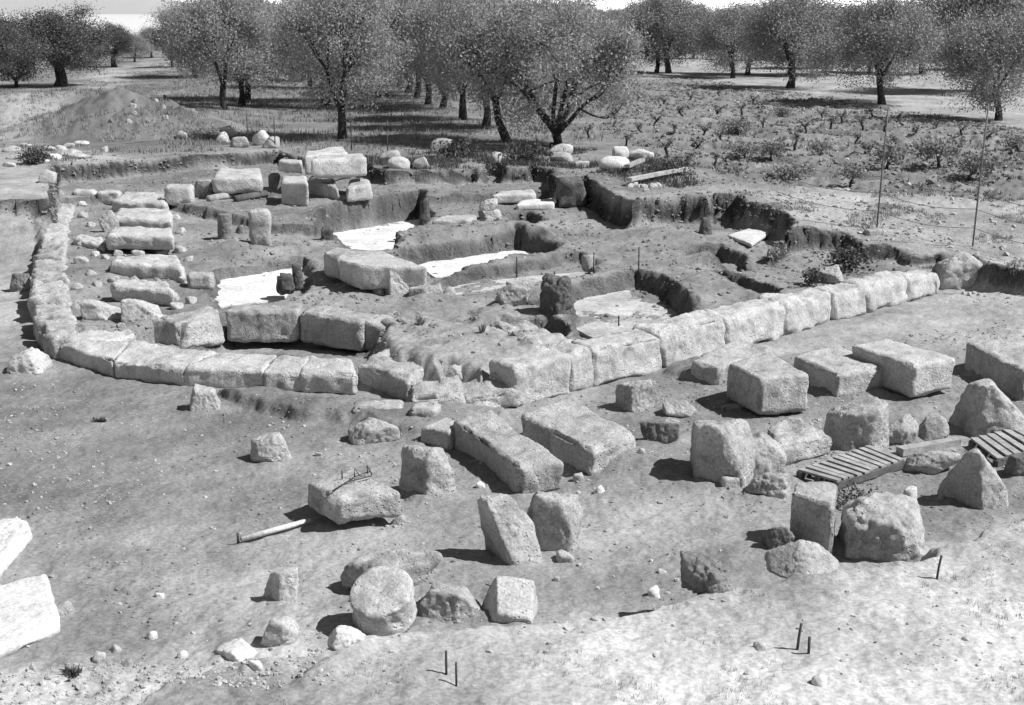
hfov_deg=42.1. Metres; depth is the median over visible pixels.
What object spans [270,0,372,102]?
almond tree
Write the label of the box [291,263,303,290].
earth pillar
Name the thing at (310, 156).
stone block
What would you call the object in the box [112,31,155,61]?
olive tree
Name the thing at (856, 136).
grape vine
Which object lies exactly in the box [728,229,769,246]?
stone block
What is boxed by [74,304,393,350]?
ruined wall
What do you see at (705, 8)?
olive tree
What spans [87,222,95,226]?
rubble stone
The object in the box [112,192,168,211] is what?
stone block
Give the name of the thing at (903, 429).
boulder
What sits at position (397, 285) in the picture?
boulder
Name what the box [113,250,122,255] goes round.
rubble stone
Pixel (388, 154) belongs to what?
loose stone
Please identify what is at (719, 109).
grape vine
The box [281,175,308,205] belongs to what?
stone block
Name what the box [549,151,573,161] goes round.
loose stone
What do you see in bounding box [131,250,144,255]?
rubble stone
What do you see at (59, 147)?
loose slab
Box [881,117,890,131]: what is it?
grape vine
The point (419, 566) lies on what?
stone block
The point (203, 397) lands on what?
boulder
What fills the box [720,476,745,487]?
stone brick
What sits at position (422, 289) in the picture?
boulder
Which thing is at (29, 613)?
stone block
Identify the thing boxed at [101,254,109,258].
rubble stone
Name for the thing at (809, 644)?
iron peg
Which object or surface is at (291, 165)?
stone block
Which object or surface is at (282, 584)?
boulder
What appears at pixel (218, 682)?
rubble gravel
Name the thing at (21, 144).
loose slab
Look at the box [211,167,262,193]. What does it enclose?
stone block
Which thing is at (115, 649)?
loose stone
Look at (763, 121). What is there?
grape vine
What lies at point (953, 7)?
olive tree
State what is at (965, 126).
grape vine
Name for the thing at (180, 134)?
loose stone
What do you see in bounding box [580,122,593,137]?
grape vine
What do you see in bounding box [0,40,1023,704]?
ground
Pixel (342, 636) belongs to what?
boulder
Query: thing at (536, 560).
loose stone
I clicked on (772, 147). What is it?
grape vine
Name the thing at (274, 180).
stone block
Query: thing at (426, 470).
boulder
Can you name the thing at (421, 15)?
almond tree
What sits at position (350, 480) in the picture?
wire scrap
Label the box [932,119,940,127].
grape vine
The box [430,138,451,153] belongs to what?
loose stone
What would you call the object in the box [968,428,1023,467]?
pallet
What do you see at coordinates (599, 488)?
loose stone
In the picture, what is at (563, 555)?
loose stone
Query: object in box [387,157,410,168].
loose stone
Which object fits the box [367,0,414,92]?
almond tree
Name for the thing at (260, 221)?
square pillar
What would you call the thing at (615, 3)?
sky
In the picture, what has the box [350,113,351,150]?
fence stake
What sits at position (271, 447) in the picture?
boulder
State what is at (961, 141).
grape vine
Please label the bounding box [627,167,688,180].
plank
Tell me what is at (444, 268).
plaster floor
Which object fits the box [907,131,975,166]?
grape vine
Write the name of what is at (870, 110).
grape vine
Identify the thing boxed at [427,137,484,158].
weed tuft
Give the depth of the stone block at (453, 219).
29.27 m
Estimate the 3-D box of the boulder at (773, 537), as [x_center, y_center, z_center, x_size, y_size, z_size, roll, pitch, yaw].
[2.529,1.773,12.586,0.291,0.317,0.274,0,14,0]
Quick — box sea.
[1,14,229,48]
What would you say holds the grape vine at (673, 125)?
on the ground at (672, 670)
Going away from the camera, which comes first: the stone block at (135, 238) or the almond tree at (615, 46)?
the stone block at (135, 238)
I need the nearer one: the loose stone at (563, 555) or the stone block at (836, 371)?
the loose stone at (563, 555)
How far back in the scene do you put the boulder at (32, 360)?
18.76 m
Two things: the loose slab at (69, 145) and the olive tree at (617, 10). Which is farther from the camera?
the olive tree at (617, 10)
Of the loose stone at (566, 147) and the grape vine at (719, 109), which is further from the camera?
the grape vine at (719, 109)
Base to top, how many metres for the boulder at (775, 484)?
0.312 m
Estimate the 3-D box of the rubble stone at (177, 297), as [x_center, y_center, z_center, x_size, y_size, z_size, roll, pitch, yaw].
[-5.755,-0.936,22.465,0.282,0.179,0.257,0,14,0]
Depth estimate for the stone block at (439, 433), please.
15.74 m
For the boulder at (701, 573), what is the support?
on the ground at (672, 670)
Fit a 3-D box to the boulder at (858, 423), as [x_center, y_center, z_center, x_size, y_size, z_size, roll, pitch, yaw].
[4.079,0.857,15.687,0.746,0.639,0.663,0,14,0]
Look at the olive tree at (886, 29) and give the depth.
57.92 m
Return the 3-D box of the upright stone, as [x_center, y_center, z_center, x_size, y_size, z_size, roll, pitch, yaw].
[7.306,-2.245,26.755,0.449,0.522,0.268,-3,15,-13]
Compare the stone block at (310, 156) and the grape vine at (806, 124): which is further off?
the grape vine at (806, 124)
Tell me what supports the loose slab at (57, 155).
on the ground at (672, 670)
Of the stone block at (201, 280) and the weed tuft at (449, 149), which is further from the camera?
the weed tuft at (449, 149)
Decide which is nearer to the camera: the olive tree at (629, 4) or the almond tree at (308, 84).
the almond tree at (308, 84)
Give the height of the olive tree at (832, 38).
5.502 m
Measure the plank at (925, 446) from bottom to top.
0.102 m
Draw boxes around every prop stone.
[372,289,384,294]
[390,515,406,525]
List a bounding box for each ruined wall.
[27,204,78,358]
[44,340,423,399]
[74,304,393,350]
[489,252,982,406]
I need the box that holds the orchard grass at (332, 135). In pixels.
[167,57,621,162]
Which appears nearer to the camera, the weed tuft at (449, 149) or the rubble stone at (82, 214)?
the rubble stone at (82, 214)
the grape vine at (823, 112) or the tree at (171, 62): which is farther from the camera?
the tree at (171, 62)
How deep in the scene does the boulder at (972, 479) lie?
13.70 m
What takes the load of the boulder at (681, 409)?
on the ground at (672, 670)
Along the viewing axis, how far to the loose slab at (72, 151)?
38.30 m
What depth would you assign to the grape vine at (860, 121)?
46.18 m
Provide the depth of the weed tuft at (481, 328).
19.57 m
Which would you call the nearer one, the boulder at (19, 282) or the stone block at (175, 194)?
the boulder at (19, 282)
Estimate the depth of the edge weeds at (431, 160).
36.24 m
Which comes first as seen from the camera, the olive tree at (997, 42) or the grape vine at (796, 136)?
the grape vine at (796, 136)
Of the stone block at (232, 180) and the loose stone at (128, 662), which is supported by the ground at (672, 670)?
the loose stone at (128, 662)
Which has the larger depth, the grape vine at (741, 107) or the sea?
the sea
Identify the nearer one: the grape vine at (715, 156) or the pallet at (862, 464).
the pallet at (862, 464)
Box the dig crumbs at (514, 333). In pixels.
[40,145,953,350]
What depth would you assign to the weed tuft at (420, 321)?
20.00 m
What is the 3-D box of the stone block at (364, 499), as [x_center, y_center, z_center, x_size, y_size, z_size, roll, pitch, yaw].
[-1.629,1.471,13.348,0.665,0.324,0.892,-12,19,-39]
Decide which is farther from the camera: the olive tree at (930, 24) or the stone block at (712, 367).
the olive tree at (930, 24)
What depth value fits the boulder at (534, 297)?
21.76 m
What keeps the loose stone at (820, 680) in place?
on the ground at (672, 670)
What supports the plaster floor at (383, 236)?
on the ground at (672, 670)
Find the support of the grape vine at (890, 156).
on the ground at (672, 670)
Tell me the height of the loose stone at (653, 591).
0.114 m
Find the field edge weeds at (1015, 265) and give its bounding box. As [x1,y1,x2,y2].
[729,189,1023,295]
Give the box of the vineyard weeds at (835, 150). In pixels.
[599,76,1023,201]
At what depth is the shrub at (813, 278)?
23.34 m
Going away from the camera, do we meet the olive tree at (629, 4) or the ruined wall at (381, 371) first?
the ruined wall at (381, 371)
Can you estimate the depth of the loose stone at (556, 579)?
12.03 m
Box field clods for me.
[604,77,1023,205]
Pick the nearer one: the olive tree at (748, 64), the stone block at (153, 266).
the stone block at (153, 266)
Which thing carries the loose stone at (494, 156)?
on the ground at (672, 670)
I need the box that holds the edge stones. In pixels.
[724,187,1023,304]
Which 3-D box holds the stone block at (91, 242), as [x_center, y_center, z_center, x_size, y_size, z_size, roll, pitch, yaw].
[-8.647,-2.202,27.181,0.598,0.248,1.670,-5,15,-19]
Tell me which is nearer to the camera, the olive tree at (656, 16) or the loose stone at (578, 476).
the loose stone at (578, 476)
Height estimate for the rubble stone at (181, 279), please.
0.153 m
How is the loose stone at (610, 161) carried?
on the ground at (672, 670)
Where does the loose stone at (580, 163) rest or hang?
on the ground at (672, 670)
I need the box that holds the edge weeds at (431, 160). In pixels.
[354,147,704,188]
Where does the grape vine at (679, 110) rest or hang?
on the ground at (672, 670)
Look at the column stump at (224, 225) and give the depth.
27.94 m
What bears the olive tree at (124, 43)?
on the ground at (672, 670)
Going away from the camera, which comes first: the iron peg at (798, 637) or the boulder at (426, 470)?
the iron peg at (798, 637)
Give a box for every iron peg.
[445,650,447,674]
[455,662,456,686]
[796,623,802,649]
[807,636,810,653]
[936,555,942,579]
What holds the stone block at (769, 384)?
on the ground at (672, 670)
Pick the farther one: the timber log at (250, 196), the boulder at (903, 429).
the timber log at (250, 196)
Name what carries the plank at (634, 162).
on the ground at (672, 670)
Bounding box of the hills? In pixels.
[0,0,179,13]
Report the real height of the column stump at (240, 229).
0.259 m
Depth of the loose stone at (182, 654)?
10.61 m
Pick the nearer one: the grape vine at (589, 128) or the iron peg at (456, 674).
the iron peg at (456, 674)
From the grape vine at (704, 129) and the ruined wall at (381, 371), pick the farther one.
the grape vine at (704, 129)
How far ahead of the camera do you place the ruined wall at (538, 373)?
19.92 m
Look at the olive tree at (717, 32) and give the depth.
82.37 m
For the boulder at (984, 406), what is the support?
on the ground at (672, 670)
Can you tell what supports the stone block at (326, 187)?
on the ground at (672, 670)
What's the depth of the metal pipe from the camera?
13.03 m
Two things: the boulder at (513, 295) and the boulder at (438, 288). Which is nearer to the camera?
the boulder at (513, 295)
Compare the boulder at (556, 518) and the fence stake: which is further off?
the fence stake
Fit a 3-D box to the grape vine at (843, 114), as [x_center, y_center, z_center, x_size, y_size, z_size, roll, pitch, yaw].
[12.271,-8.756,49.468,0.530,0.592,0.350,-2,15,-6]
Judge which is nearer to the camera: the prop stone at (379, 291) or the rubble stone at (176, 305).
the rubble stone at (176, 305)
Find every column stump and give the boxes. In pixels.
[217,213,231,239]
[235,225,243,233]
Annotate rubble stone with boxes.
[70,283,82,289]
[71,303,79,308]
[73,256,88,263]
[77,211,87,217]
[78,201,86,206]
[85,269,96,275]
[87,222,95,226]
[90,251,99,256]
[92,281,101,286]
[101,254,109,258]
[108,276,118,282]
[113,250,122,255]
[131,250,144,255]
[156,250,167,254]
[170,302,183,309]
[173,214,180,219]
[173,245,186,252]
[174,292,179,300]
[175,227,186,233]
[178,276,186,282]
[183,256,193,260]
[185,296,196,303]
[640,184,647,188]
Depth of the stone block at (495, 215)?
30.34 m
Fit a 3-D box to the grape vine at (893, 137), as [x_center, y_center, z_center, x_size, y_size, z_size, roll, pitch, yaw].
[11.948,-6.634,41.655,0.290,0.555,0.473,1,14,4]
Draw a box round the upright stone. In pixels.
[864,228,886,235]
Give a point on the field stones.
(908, 183)
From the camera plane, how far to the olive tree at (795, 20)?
70.56 m
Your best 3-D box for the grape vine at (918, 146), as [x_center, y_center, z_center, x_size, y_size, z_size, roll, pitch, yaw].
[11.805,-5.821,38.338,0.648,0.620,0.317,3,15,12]
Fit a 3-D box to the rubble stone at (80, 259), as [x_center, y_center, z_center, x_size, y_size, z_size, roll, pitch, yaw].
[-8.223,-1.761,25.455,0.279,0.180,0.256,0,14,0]
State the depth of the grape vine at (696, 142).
39.49 m
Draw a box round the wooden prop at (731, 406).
[721,403,744,409]
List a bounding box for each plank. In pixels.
[624,158,644,167]
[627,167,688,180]
[896,437,960,456]
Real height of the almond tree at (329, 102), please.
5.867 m
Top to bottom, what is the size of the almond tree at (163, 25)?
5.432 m
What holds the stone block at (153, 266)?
on the ground at (672, 670)
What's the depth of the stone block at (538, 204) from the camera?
32.29 m
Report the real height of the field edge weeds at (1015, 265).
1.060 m
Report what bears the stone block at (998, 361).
on the ground at (672, 670)
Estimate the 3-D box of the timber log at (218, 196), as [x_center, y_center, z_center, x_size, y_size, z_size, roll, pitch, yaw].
[-7.086,-3.799,32.454,0.196,0.190,0.987,7,16,26]
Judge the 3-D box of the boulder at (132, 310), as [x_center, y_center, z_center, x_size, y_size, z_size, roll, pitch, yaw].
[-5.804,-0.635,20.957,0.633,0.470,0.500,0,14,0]
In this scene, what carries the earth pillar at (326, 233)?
on the ground at (672, 670)
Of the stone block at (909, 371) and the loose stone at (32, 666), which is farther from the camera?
the stone block at (909, 371)
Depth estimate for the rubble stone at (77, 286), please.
23.01 m
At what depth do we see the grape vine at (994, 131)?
41.59 m
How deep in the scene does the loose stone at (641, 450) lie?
14.96 m
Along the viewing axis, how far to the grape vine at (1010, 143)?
39.94 m
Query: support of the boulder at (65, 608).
on the ground at (672, 670)
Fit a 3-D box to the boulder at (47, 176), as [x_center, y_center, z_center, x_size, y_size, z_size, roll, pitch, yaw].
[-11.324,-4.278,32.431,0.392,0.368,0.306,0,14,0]
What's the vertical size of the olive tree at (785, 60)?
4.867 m
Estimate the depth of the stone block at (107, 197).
33.18 m
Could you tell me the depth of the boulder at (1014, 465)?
14.56 m
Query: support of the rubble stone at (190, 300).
on the ground at (672, 670)
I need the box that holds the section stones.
[6,151,905,361]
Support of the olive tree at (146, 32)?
on the ground at (672, 670)
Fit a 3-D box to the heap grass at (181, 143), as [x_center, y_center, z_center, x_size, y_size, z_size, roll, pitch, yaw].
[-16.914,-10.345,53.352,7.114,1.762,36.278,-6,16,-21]
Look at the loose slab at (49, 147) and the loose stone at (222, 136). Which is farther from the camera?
the loose stone at (222, 136)
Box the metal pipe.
[236,518,310,543]
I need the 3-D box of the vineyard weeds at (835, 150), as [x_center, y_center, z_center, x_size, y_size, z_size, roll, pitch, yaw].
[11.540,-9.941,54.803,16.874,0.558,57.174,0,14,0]
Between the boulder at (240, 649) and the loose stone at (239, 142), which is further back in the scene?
the loose stone at (239, 142)
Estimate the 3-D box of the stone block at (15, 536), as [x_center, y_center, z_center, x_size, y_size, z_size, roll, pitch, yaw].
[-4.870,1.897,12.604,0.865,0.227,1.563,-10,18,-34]
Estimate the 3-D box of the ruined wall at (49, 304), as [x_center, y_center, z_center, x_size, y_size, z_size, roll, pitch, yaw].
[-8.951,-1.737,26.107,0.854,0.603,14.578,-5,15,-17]
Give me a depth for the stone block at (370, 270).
22.49 m
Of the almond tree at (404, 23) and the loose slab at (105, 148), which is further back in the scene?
the almond tree at (404, 23)
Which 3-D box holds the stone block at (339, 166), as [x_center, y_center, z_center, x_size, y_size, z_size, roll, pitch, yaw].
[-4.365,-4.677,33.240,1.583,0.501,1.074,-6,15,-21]
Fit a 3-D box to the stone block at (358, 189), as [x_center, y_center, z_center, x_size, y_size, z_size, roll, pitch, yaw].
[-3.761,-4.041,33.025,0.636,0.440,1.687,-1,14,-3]
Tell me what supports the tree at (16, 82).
on the ground at (672, 670)
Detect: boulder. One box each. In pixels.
[7,347,52,374]
[9,273,30,291]
[38,169,56,184]
[56,600,73,615]
[79,299,120,320]
[98,210,118,232]
[121,298,162,322]
[189,384,220,410]
[194,179,213,197]
[216,637,257,661]
[248,660,263,671]
[250,432,291,461]
[260,616,299,646]
[263,567,298,602]
[327,625,365,650]
[348,417,399,444]
[385,270,408,294]
[399,445,456,496]
[409,285,436,295]
[418,582,482,623]
[435,283,442,293]
[443,286,455,294]
[477,493,541,564]
[482,576,537,623]
[495,284,527,306]
[506,277,532,290]
[527,290,539,305]
[527,491,582,551]
[581,254,594,271]
[614,379,657,412]
[640,421,678,443]
[662,400,696,417]
[662,417,679,422]
[680,550,733,594]
[690,418,758,487]
[744,472,790,498]
[753,431,786,477]
[761,526,795,549]
[764,539,839,577]
[816,265,843,283]
[823,395,888,450]
[837,492,924,561]
[888,413,918,444]
[903,486,916,498]
[904,451,960,474]
[918,413,948,440]
[937,448,1008,509]
[949,379,1023,438]
[1002,453,1023,475]
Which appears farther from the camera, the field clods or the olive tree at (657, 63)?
the olive tree at (657, 63)
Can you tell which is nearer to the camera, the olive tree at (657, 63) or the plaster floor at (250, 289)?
the plaster floor at (250, 289)
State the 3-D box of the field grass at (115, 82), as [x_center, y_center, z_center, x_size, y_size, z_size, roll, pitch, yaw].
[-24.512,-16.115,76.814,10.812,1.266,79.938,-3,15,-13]
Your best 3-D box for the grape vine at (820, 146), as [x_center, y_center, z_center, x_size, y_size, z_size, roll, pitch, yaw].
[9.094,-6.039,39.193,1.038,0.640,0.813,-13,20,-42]
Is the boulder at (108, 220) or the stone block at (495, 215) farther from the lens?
the stone block at (495, 215)
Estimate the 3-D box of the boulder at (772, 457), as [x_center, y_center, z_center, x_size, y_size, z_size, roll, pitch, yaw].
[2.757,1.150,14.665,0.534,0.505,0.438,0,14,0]
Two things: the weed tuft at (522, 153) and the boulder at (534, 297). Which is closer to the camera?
the boulder at (534, 297)
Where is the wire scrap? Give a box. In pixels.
[332,465,371,491]
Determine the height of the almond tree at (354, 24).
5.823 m
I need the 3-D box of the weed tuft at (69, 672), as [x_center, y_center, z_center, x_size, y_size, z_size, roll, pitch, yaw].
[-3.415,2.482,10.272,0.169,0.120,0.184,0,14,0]
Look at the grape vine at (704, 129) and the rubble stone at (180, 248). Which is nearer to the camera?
the rubble stone at (180, 248)
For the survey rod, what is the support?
on the ground at (672, 670)
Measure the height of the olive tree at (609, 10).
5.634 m
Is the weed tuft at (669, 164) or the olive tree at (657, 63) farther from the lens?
the olive tree at (657, 63)
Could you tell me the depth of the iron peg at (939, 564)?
11.32 m
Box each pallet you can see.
[796,445,905,489]
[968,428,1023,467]
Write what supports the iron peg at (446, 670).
on the ground at (672, 670)
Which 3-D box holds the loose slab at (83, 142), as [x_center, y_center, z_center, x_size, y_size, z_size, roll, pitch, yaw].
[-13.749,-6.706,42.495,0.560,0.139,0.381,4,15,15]
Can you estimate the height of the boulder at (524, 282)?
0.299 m
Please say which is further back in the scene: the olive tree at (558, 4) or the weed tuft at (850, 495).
the olive tree at (558, 4)
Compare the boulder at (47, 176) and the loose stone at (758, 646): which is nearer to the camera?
the loose stone at (758, 646)
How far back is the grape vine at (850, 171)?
31.81 m
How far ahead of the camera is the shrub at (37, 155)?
35.73 m
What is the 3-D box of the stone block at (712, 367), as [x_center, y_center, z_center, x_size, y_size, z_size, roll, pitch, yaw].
[3.206,0.154,18.932,0.722,0.386,1.789,9,17,32]
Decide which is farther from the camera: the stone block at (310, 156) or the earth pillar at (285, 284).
the stone block at (310, 156)
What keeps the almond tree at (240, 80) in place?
on the ground at (672, 670)
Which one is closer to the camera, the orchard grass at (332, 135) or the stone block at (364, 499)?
the stone block at (364, 499)
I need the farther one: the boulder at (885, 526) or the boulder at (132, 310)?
the boulder at (132, 310)
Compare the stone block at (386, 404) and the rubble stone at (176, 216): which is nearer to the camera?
the stone block at (386, 404)
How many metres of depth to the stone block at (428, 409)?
16.34 m
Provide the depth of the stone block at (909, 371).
17.76 m
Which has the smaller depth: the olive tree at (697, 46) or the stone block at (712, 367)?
the stone block at (712, 367)
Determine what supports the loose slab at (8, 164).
on the ground at (672, 670)
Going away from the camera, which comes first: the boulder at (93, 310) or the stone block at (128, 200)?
the boulder at (93, 310)
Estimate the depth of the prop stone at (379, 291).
22.61 m
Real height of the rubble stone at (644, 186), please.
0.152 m
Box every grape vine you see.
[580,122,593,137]
[623,130,634,145]
[634,123,642,131]
[648,112,663,125]
[657,136,674,157]
[669,123,677,134]
[675,105,684,116]
[684,90,695,99]
[685,149,695,163]
[689,137,705,148]
[696,123,711,134]
[710,152,719,168]
[713,103,726,114]
[713,128,725,140]
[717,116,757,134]
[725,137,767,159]
[737,103,746,114]
[748,95,759,104]
[750,139,799,161]
[756,116,766,126]
[762,161,819,181]
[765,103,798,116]
[791,132,800,150]
[797,118,812,131]
[807,140,841,154]
[817,109,826,117]
[828,112,839,128]
[829,162,878,187]
[835,110,846,122]
[853,114,865,130]
[853,132,862,143]
[855,139,874,153]
[856,135,922,169]
[864,104,873,116]
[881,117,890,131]
[888,134,897,143]
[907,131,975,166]
[910,140,928,153]
[911,124,920,132]
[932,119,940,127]
[943,149,1022,180]
[949,134,966,153]
[958,123,967,135]
[983,127,997,137]
[997,133,1023,150]
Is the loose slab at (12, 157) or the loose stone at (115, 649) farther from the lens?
the loose slab at (12, 157)
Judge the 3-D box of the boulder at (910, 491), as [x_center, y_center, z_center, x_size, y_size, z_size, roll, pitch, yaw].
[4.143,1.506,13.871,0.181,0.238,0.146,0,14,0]
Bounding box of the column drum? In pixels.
[349,566,417,635]
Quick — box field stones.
[609,78,1022,200]
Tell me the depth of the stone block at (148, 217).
29.23 m
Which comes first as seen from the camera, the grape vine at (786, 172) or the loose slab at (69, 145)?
the grape vine at (786, 172)
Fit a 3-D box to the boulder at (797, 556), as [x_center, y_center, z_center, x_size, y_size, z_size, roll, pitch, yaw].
[2.543,1.790,11.487,0.666,0.303,0.463,0,14,0]
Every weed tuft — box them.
[60,662,82,681]
[90,416,106,422]
[409,313,426,325]
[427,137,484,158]
[476,320,488,332]
[490,136,563,161]
[646,153,698,172]
[836,480,881,506]
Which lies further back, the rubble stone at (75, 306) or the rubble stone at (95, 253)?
the rubble stone at (95, 253)
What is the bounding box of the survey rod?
[638,247,639,269]
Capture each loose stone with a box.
[29,663,37,671]
[92,651,105,663]
[111,644,121,653]
[121,658,133,666]
[146,631,157,639]
[155,593,164,598]
[176,130,186,139]
[177,650,187,658]
[216,132,229,142]
[219,125,236,136]
[230,136,249,147]
[252,130,268,145]
[262,136,279,147]
[379,150,400,160]
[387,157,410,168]
[412,157,427,168]
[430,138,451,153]
[463,137,471,143]
[476,481,484,487]
[489,152,501,164]
[529,556,540,563]
[548,143,572,154]
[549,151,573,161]
[552,576,559,581]
[556,549,573,562]
[573,472,583,481]
[574,161,588,167]
[595,485,604,493]
[598,156,629,170]
[612,146,628,156]
[629,149,653,159]
[637,448,644,453]
[647,585,659,597]
[658,569,666,573]
[753,641,765,651]
[811,674,827,686]
[938,495,944,499]
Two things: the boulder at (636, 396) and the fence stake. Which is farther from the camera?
the fence stake
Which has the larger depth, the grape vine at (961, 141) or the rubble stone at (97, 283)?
the grape vine at (961, 141)
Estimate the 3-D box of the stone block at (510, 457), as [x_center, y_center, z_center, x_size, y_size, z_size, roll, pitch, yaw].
[-0.102,1.137,15.110,0.624,0.436,2.080,-6,16,-22]
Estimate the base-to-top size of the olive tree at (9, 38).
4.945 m
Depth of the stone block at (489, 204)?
29.98 m
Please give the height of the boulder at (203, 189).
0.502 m
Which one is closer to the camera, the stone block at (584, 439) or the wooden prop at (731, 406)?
the stone block at (584, 439)
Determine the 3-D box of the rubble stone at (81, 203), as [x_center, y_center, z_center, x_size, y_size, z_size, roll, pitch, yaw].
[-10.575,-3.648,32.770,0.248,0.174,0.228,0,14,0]
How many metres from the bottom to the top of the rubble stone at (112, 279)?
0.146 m
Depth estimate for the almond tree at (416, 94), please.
63.12 m
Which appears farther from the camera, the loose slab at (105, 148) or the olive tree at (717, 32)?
the olive tree at (717, 32)
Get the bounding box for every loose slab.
[2,145,20,151]
[3,162,15,166]
[6,154,21,159]
[18,143,31,148]
[42,146,55,150]
[49,154,61,158]
[55,145,67,150]
[63,143,74,147]
[63,149,81,155]
[67,153,90,158]
[74,141,88,143]
[101,146,107,151]
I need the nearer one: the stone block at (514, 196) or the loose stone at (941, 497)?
the loose stone at (941, 497)
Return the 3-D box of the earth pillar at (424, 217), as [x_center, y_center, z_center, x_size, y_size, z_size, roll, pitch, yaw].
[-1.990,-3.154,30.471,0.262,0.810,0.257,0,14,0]
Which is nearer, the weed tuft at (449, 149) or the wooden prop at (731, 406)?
the wooden prop at (731, 406)
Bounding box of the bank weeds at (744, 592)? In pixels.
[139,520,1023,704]
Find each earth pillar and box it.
[276,273,294,294]
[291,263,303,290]
[321,227,333,240]
[419,198,429,224]
[539,273,573,318]
[699,217,711,234]
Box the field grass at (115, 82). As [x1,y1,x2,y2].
[0,60,184,147]
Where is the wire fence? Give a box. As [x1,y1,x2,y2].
[776,105,1023,245]
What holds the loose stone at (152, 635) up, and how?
on the ground at (672, 670)
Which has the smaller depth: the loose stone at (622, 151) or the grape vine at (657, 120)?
the loose stone at (622, 151)
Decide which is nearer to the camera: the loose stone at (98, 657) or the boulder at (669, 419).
the loose stone at (98, 657)
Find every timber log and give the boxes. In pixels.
[205,193,237,201]
[233,190,268,201]
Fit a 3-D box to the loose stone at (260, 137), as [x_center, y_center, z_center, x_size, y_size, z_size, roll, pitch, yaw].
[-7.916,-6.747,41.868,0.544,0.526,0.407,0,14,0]
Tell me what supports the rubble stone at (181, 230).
on the ground at (672, 670)
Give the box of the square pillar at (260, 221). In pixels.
[248,208,271,245]
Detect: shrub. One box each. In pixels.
[10,142,63,164]
[796,259,826,286]
[813,235,881,275]
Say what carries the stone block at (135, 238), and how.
on the ground at (672, 670)
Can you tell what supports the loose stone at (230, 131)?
on the ground at (672, 670)
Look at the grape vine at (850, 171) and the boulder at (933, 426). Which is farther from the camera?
the grape vine at (850, 171)
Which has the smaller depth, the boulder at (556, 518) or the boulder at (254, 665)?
the boulder at (254, 665)
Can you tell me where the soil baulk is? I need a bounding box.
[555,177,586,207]
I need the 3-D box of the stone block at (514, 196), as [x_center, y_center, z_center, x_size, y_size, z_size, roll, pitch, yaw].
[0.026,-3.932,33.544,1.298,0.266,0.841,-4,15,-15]
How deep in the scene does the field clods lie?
44.83 m
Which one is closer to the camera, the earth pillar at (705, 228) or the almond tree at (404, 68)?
the earth pillar at (705, 228)
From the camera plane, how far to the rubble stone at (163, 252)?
26.35 m
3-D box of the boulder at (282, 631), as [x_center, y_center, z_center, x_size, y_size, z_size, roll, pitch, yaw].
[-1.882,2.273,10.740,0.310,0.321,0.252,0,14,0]
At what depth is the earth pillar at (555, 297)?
21.16 m
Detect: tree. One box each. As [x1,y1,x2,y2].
[0,8,61,82]
[0,44,41,87]
[4,0,123,86]
[83,16,138,66]
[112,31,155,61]
[133,23,161,57]
[144,0,221,77]
[145,0,286,109]
[146,22,186,67]
[185,0,291,105]
[214,0,286,99]
[234,0,422,138]
[263,0,397,108]
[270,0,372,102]
[271,0,311,88]
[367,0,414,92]
[375,0,453,108]
[377,0,437,104]
[379,0,425,98]
[381,0,523,119]
[407,0,561,128]
[412,0,575,142]
[449,0,666,145]
[541,0,610,69]
[591,4,648,58]
[592,1,616,33]
[606,0,660,58]
[606,0,703,72]
[607,0,711,72]
[609,5,628,14]
[669,0,775,77]
[677,16,712,58]
[694,2,715,12]
[700,0,788,74]
[731,0,856,88]
[770,4,805,73]
[789,0,864,74]
[792,0,956,104]
[873,0,961,73]
[896,0,1023,120]
[905,0,1023,91]
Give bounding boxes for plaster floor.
[215,268,291,307]
[333,219,418,249]
[420,250,531,277]
[453,272,584,294]
[574,290,677,338]
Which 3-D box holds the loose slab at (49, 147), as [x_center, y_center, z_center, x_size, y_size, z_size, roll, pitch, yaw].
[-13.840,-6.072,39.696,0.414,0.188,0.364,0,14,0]
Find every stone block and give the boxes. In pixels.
[0,516,31,577]
[0,574,59,658]
[72,189,97,195]
[73,234,104,252]
[97,189,121,204]
[105,226,174,249]
[110,254,185,280]
[110,279,174,305]
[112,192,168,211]
[115,208,172,229]
[164,184,194,205]
[186,271,215,289]
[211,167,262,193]
[268,173,280,188]
[279,159,302,173]
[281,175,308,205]
[305,147,347,174]
[307,470,400,524]
[308,176,338,199]
[311,153,366,178]
[323,247,374,279]
[340,251,426,289]
[340,547,442,588]
[346,178,372,201]
[352,400,403,413]
[409,401,440,417]
[421,418,454,449]
[432,215,476,224]
[453,410,563,493]
[478,209,501,220]
[479,198,497,210]
[492,189,535,203]
[516,198,554,209]
[521,399,635,474]
[691,339,771,384]
[727,353,808,414]
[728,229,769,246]
[768,417,831,466]
[790,481,837,554]
[793,346,883,396]
[852,339,954,397]
[965,336,1023,400]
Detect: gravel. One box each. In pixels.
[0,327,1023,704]
[0,647,334,704]
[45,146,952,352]
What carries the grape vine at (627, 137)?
on the ground at (672, 670)
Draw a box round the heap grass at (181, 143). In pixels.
[9,84,230,161]

